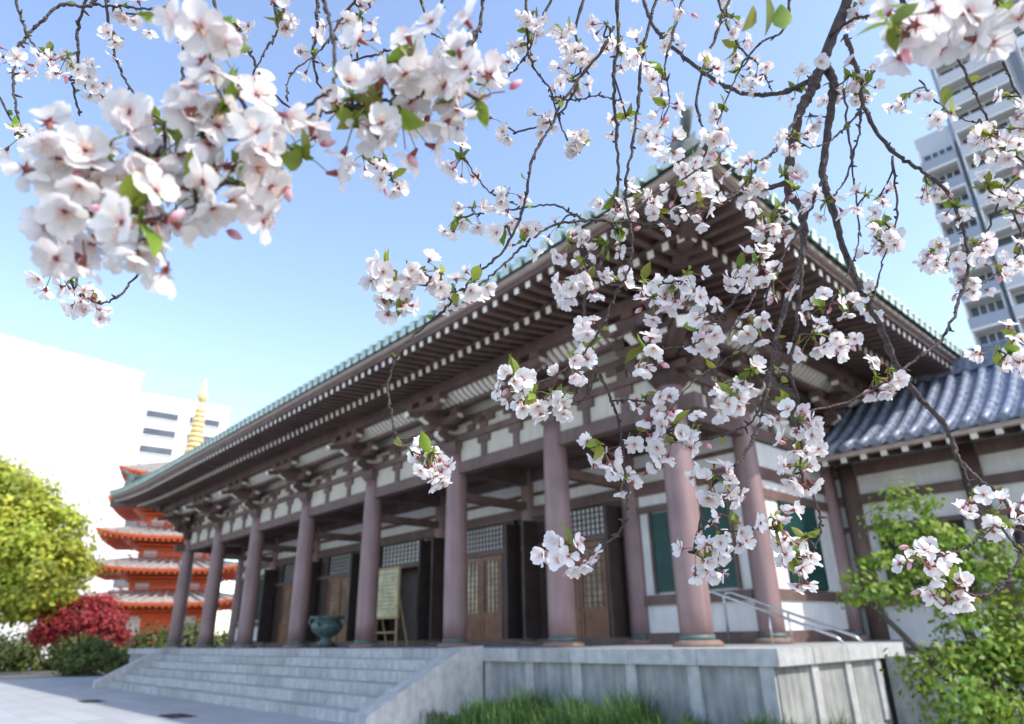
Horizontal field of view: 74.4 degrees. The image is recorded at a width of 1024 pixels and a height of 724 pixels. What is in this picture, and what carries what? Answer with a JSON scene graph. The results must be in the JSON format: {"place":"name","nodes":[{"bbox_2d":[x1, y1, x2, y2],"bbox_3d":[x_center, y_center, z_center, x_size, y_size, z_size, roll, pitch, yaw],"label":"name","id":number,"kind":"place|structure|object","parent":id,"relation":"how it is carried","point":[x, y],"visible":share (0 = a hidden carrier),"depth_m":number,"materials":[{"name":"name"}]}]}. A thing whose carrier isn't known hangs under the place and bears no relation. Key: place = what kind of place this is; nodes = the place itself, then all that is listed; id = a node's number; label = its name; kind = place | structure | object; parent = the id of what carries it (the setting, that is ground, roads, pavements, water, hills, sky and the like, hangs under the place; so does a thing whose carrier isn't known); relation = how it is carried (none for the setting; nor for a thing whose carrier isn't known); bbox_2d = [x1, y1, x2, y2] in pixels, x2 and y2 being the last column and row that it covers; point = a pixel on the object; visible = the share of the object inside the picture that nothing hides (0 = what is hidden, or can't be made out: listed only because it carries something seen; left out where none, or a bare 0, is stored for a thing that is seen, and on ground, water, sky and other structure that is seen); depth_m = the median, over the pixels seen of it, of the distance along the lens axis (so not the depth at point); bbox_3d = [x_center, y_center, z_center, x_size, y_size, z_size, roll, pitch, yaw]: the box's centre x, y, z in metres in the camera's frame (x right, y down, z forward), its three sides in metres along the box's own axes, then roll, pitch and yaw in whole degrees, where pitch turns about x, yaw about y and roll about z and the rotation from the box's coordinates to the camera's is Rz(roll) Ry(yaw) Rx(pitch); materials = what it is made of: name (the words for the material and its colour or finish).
{"place":"outdoors","nodes":[
{"label":"outdoors","id":0,"kind":"place"},
{"bbox_2d":[0,334,144,658],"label":"white office building","id":1,"kind":"structure","parent":0,"point":[68,417],"depth_m":80.65,"materials":[{"name":"white concrete"}]},
{"bbox_2d":[99,392,230,630],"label":"white hotel building","id":2,"kind":"structure","parent":0,"point":[161,427],"depth_m":103.20,"materials":[{"name":"white concrete"}]},
{"bbox_2d":[0,675,344,723],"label":"courtyard paving","id":3,"kind":"structure","parent":0,"point":[48,700],"depth_m":15.96,"materials":[{"name":"grey stone"}]},
{"bbox_2d":[78,699,105,702],"bbox_3d":[-11.228,9.053,17.998,0.500,0.015,0.900,18,-29,-39],"label":"drain cover","id":4,"kind":"object","parent":3,"relation":"on","point":[89,701],"visible":1,"depth_m":17.84,"materials":[{"name":"grey metal"}]},
{"bbox_2d":[158,713,196,718],"bbox_3d":[-6.960,7.353,14.014,0.500,0.015,0.900,18,-29,-39],"label":"drain cover","id":5,"kind":"object","parent":3,"relation":"on","point":[176,715],"visible":1,"depth_m":13.96,"materials":[{"name":"grey metal"}]},
{"bbox_2d":[446,717,536,723],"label":"planting bed","id":6,"kind":"object","parent":3,"relation":"on","point":[469,723],"visible":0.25,"depth_m":11.24,"materials":[{"name":"soil"}]},
{"bbox_2d":[419,678,877,723],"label":"grass","id":7,"kind":"structure","parent":6,"relation":"on","point":[520,711],"depth_m":10.01,"materials":[{"name":"green plant"}]},
{"bbox_2d":[0,660,898,723],"bbox_3d":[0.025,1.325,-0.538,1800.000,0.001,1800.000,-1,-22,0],"label":"ground","id":8,"kind":"structure","parent":0,"point":[23,674],"depth_m":35.11,"materials":[{"name":"grey concrete"}]},
{"bbox_2d":[0,444,119,632],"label":"camphor tree","id":9,"kind":"object","parent":8,"relation":"on","point":[44,562],"visible":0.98,"depth_m":35.08,"materials":[{"name":"green plant"}]},
{"bbox_2d":[16,588,136,651],"bbox_3d":[-22.830,14.163,35.609,4.943,4.228,4.789,18,-29,-39],"label":"red maple tree","id":10,"kind":"object","parent":8,"relation":"on","point":[95,615],"visible":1,"depth_m":35.03,"materials":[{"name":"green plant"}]},
{"bbox_2d":[47,633,129,676],"bbox_3d":[-20.437,14.318,32.733,4.408,2.157,3.065,-1,-22,0],"label":"round shrub","id":11,"kind":"object","parent":8,"relation":"on","point":[82,663],"visible":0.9,"depth_m":32.30,"materials":[{"name":"green plant"}]},
{"bbox_2d":[0,616,227,672],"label":"hedge","id":12,"kind":"object","parent":8,"relation":"on","point":[14,655],"visible":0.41,"depth_m":39.89,"materials":[{"name":"green plant"}]},
{"bbox_2d":[81,378,237,643],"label":"five story pagoda","id":13,"kind":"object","parent":8,"relation":"on","point":[149,574],"visible":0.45,"depth_m":55.64,"materials":[{"name":"red paint"}]},
{"bbox_2d":[0,0,1023,614],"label":"cherry tree","id":14,"kind":"object","parent":8,"relation":"on","point":[82,178],"visible":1,"depth_m":0.95,"materials":[{"name":"white plant"}]},
{"bbox_2d":[92,106,1023,723],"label":"temple hall","id":15,"kind":"structure","parent":8,"relation":"on","point":[304,502],"depth_m":14.99,"materials":[{"name":"paint"}]},
{"bbox_2d":[308,615,345,647],"bbox_3d":[-5.482,7.959,19.929,0.982,0.885,0.982,14,-26,-32],"label":"bronze incense urn","id":16,"kind":"object","parent":15,"relation":"on","point":[325,629],"visible":0.99,"depth_m":19.66,"materials":[{"name":"teal metal"}]},
{"bbox_2d":[376,566,407,645],"bbox_3d":[-3.587,7.336,20.227,0.457,2.205,1.240,18,-29,-39],"label":"notice board","id":17,"kind":"object","parent":15,"relation":"on","point":[389,600],"visible":0.84,"depth_m":20.09,"materials":[{"name":"paper"}]},
{"bbox_2d":[709,590,844,644],"bbox_3d":[4.414,4.386,11.693,0.076,0.954,2.661,14,-27,-33],"label":"handrail","id":18,"kind":"object","parent":15,"relation":"on","point":[768,612],"visible":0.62,"depth_m":11.51,"materials":[{"name":"metal"}]},
{"bbox_2d":[722,591,862,643],"bbox_3d":[4.932,4.555,12.132,0.076,0.954,2.661,14,-27,-33],"label":"handrail","id":19,"kind":"object","parent":15,"relation":"on","point":[788,613],"visible":0.91,"depth_m":12.14,"materials":[{"name":"metal"}]},
{"bbox_2d":[816,338,1023,689],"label":"corridor building","id":20,"kind":"structure","parent":8,"relation":"on","point":[979,408],"depth_m":14.60,"materials":[{"name":"tile"}]},
{"bbox_2d":[830,476,1023,723],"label":"garden shrub","id":21,"kind":"object","parent":8,"relation":"on","point":[998,705],"visible":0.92,"depth_m":7.29,"materials":[{"name":"green plant"}]},
{"bbox_2d":[0,0,974,634],"label":"sky","id":22,"kind":"structure","parent":0,"point":[250,318],"materials":[{"name":"blue"}]},
{"bbox_2d":[914,0,1023,345],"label":"apartment tower","id":23,"kind":"structure","parent":0,"point":[945,154],"depth_m":69.13,"materials":[{"name":"white concrete"}]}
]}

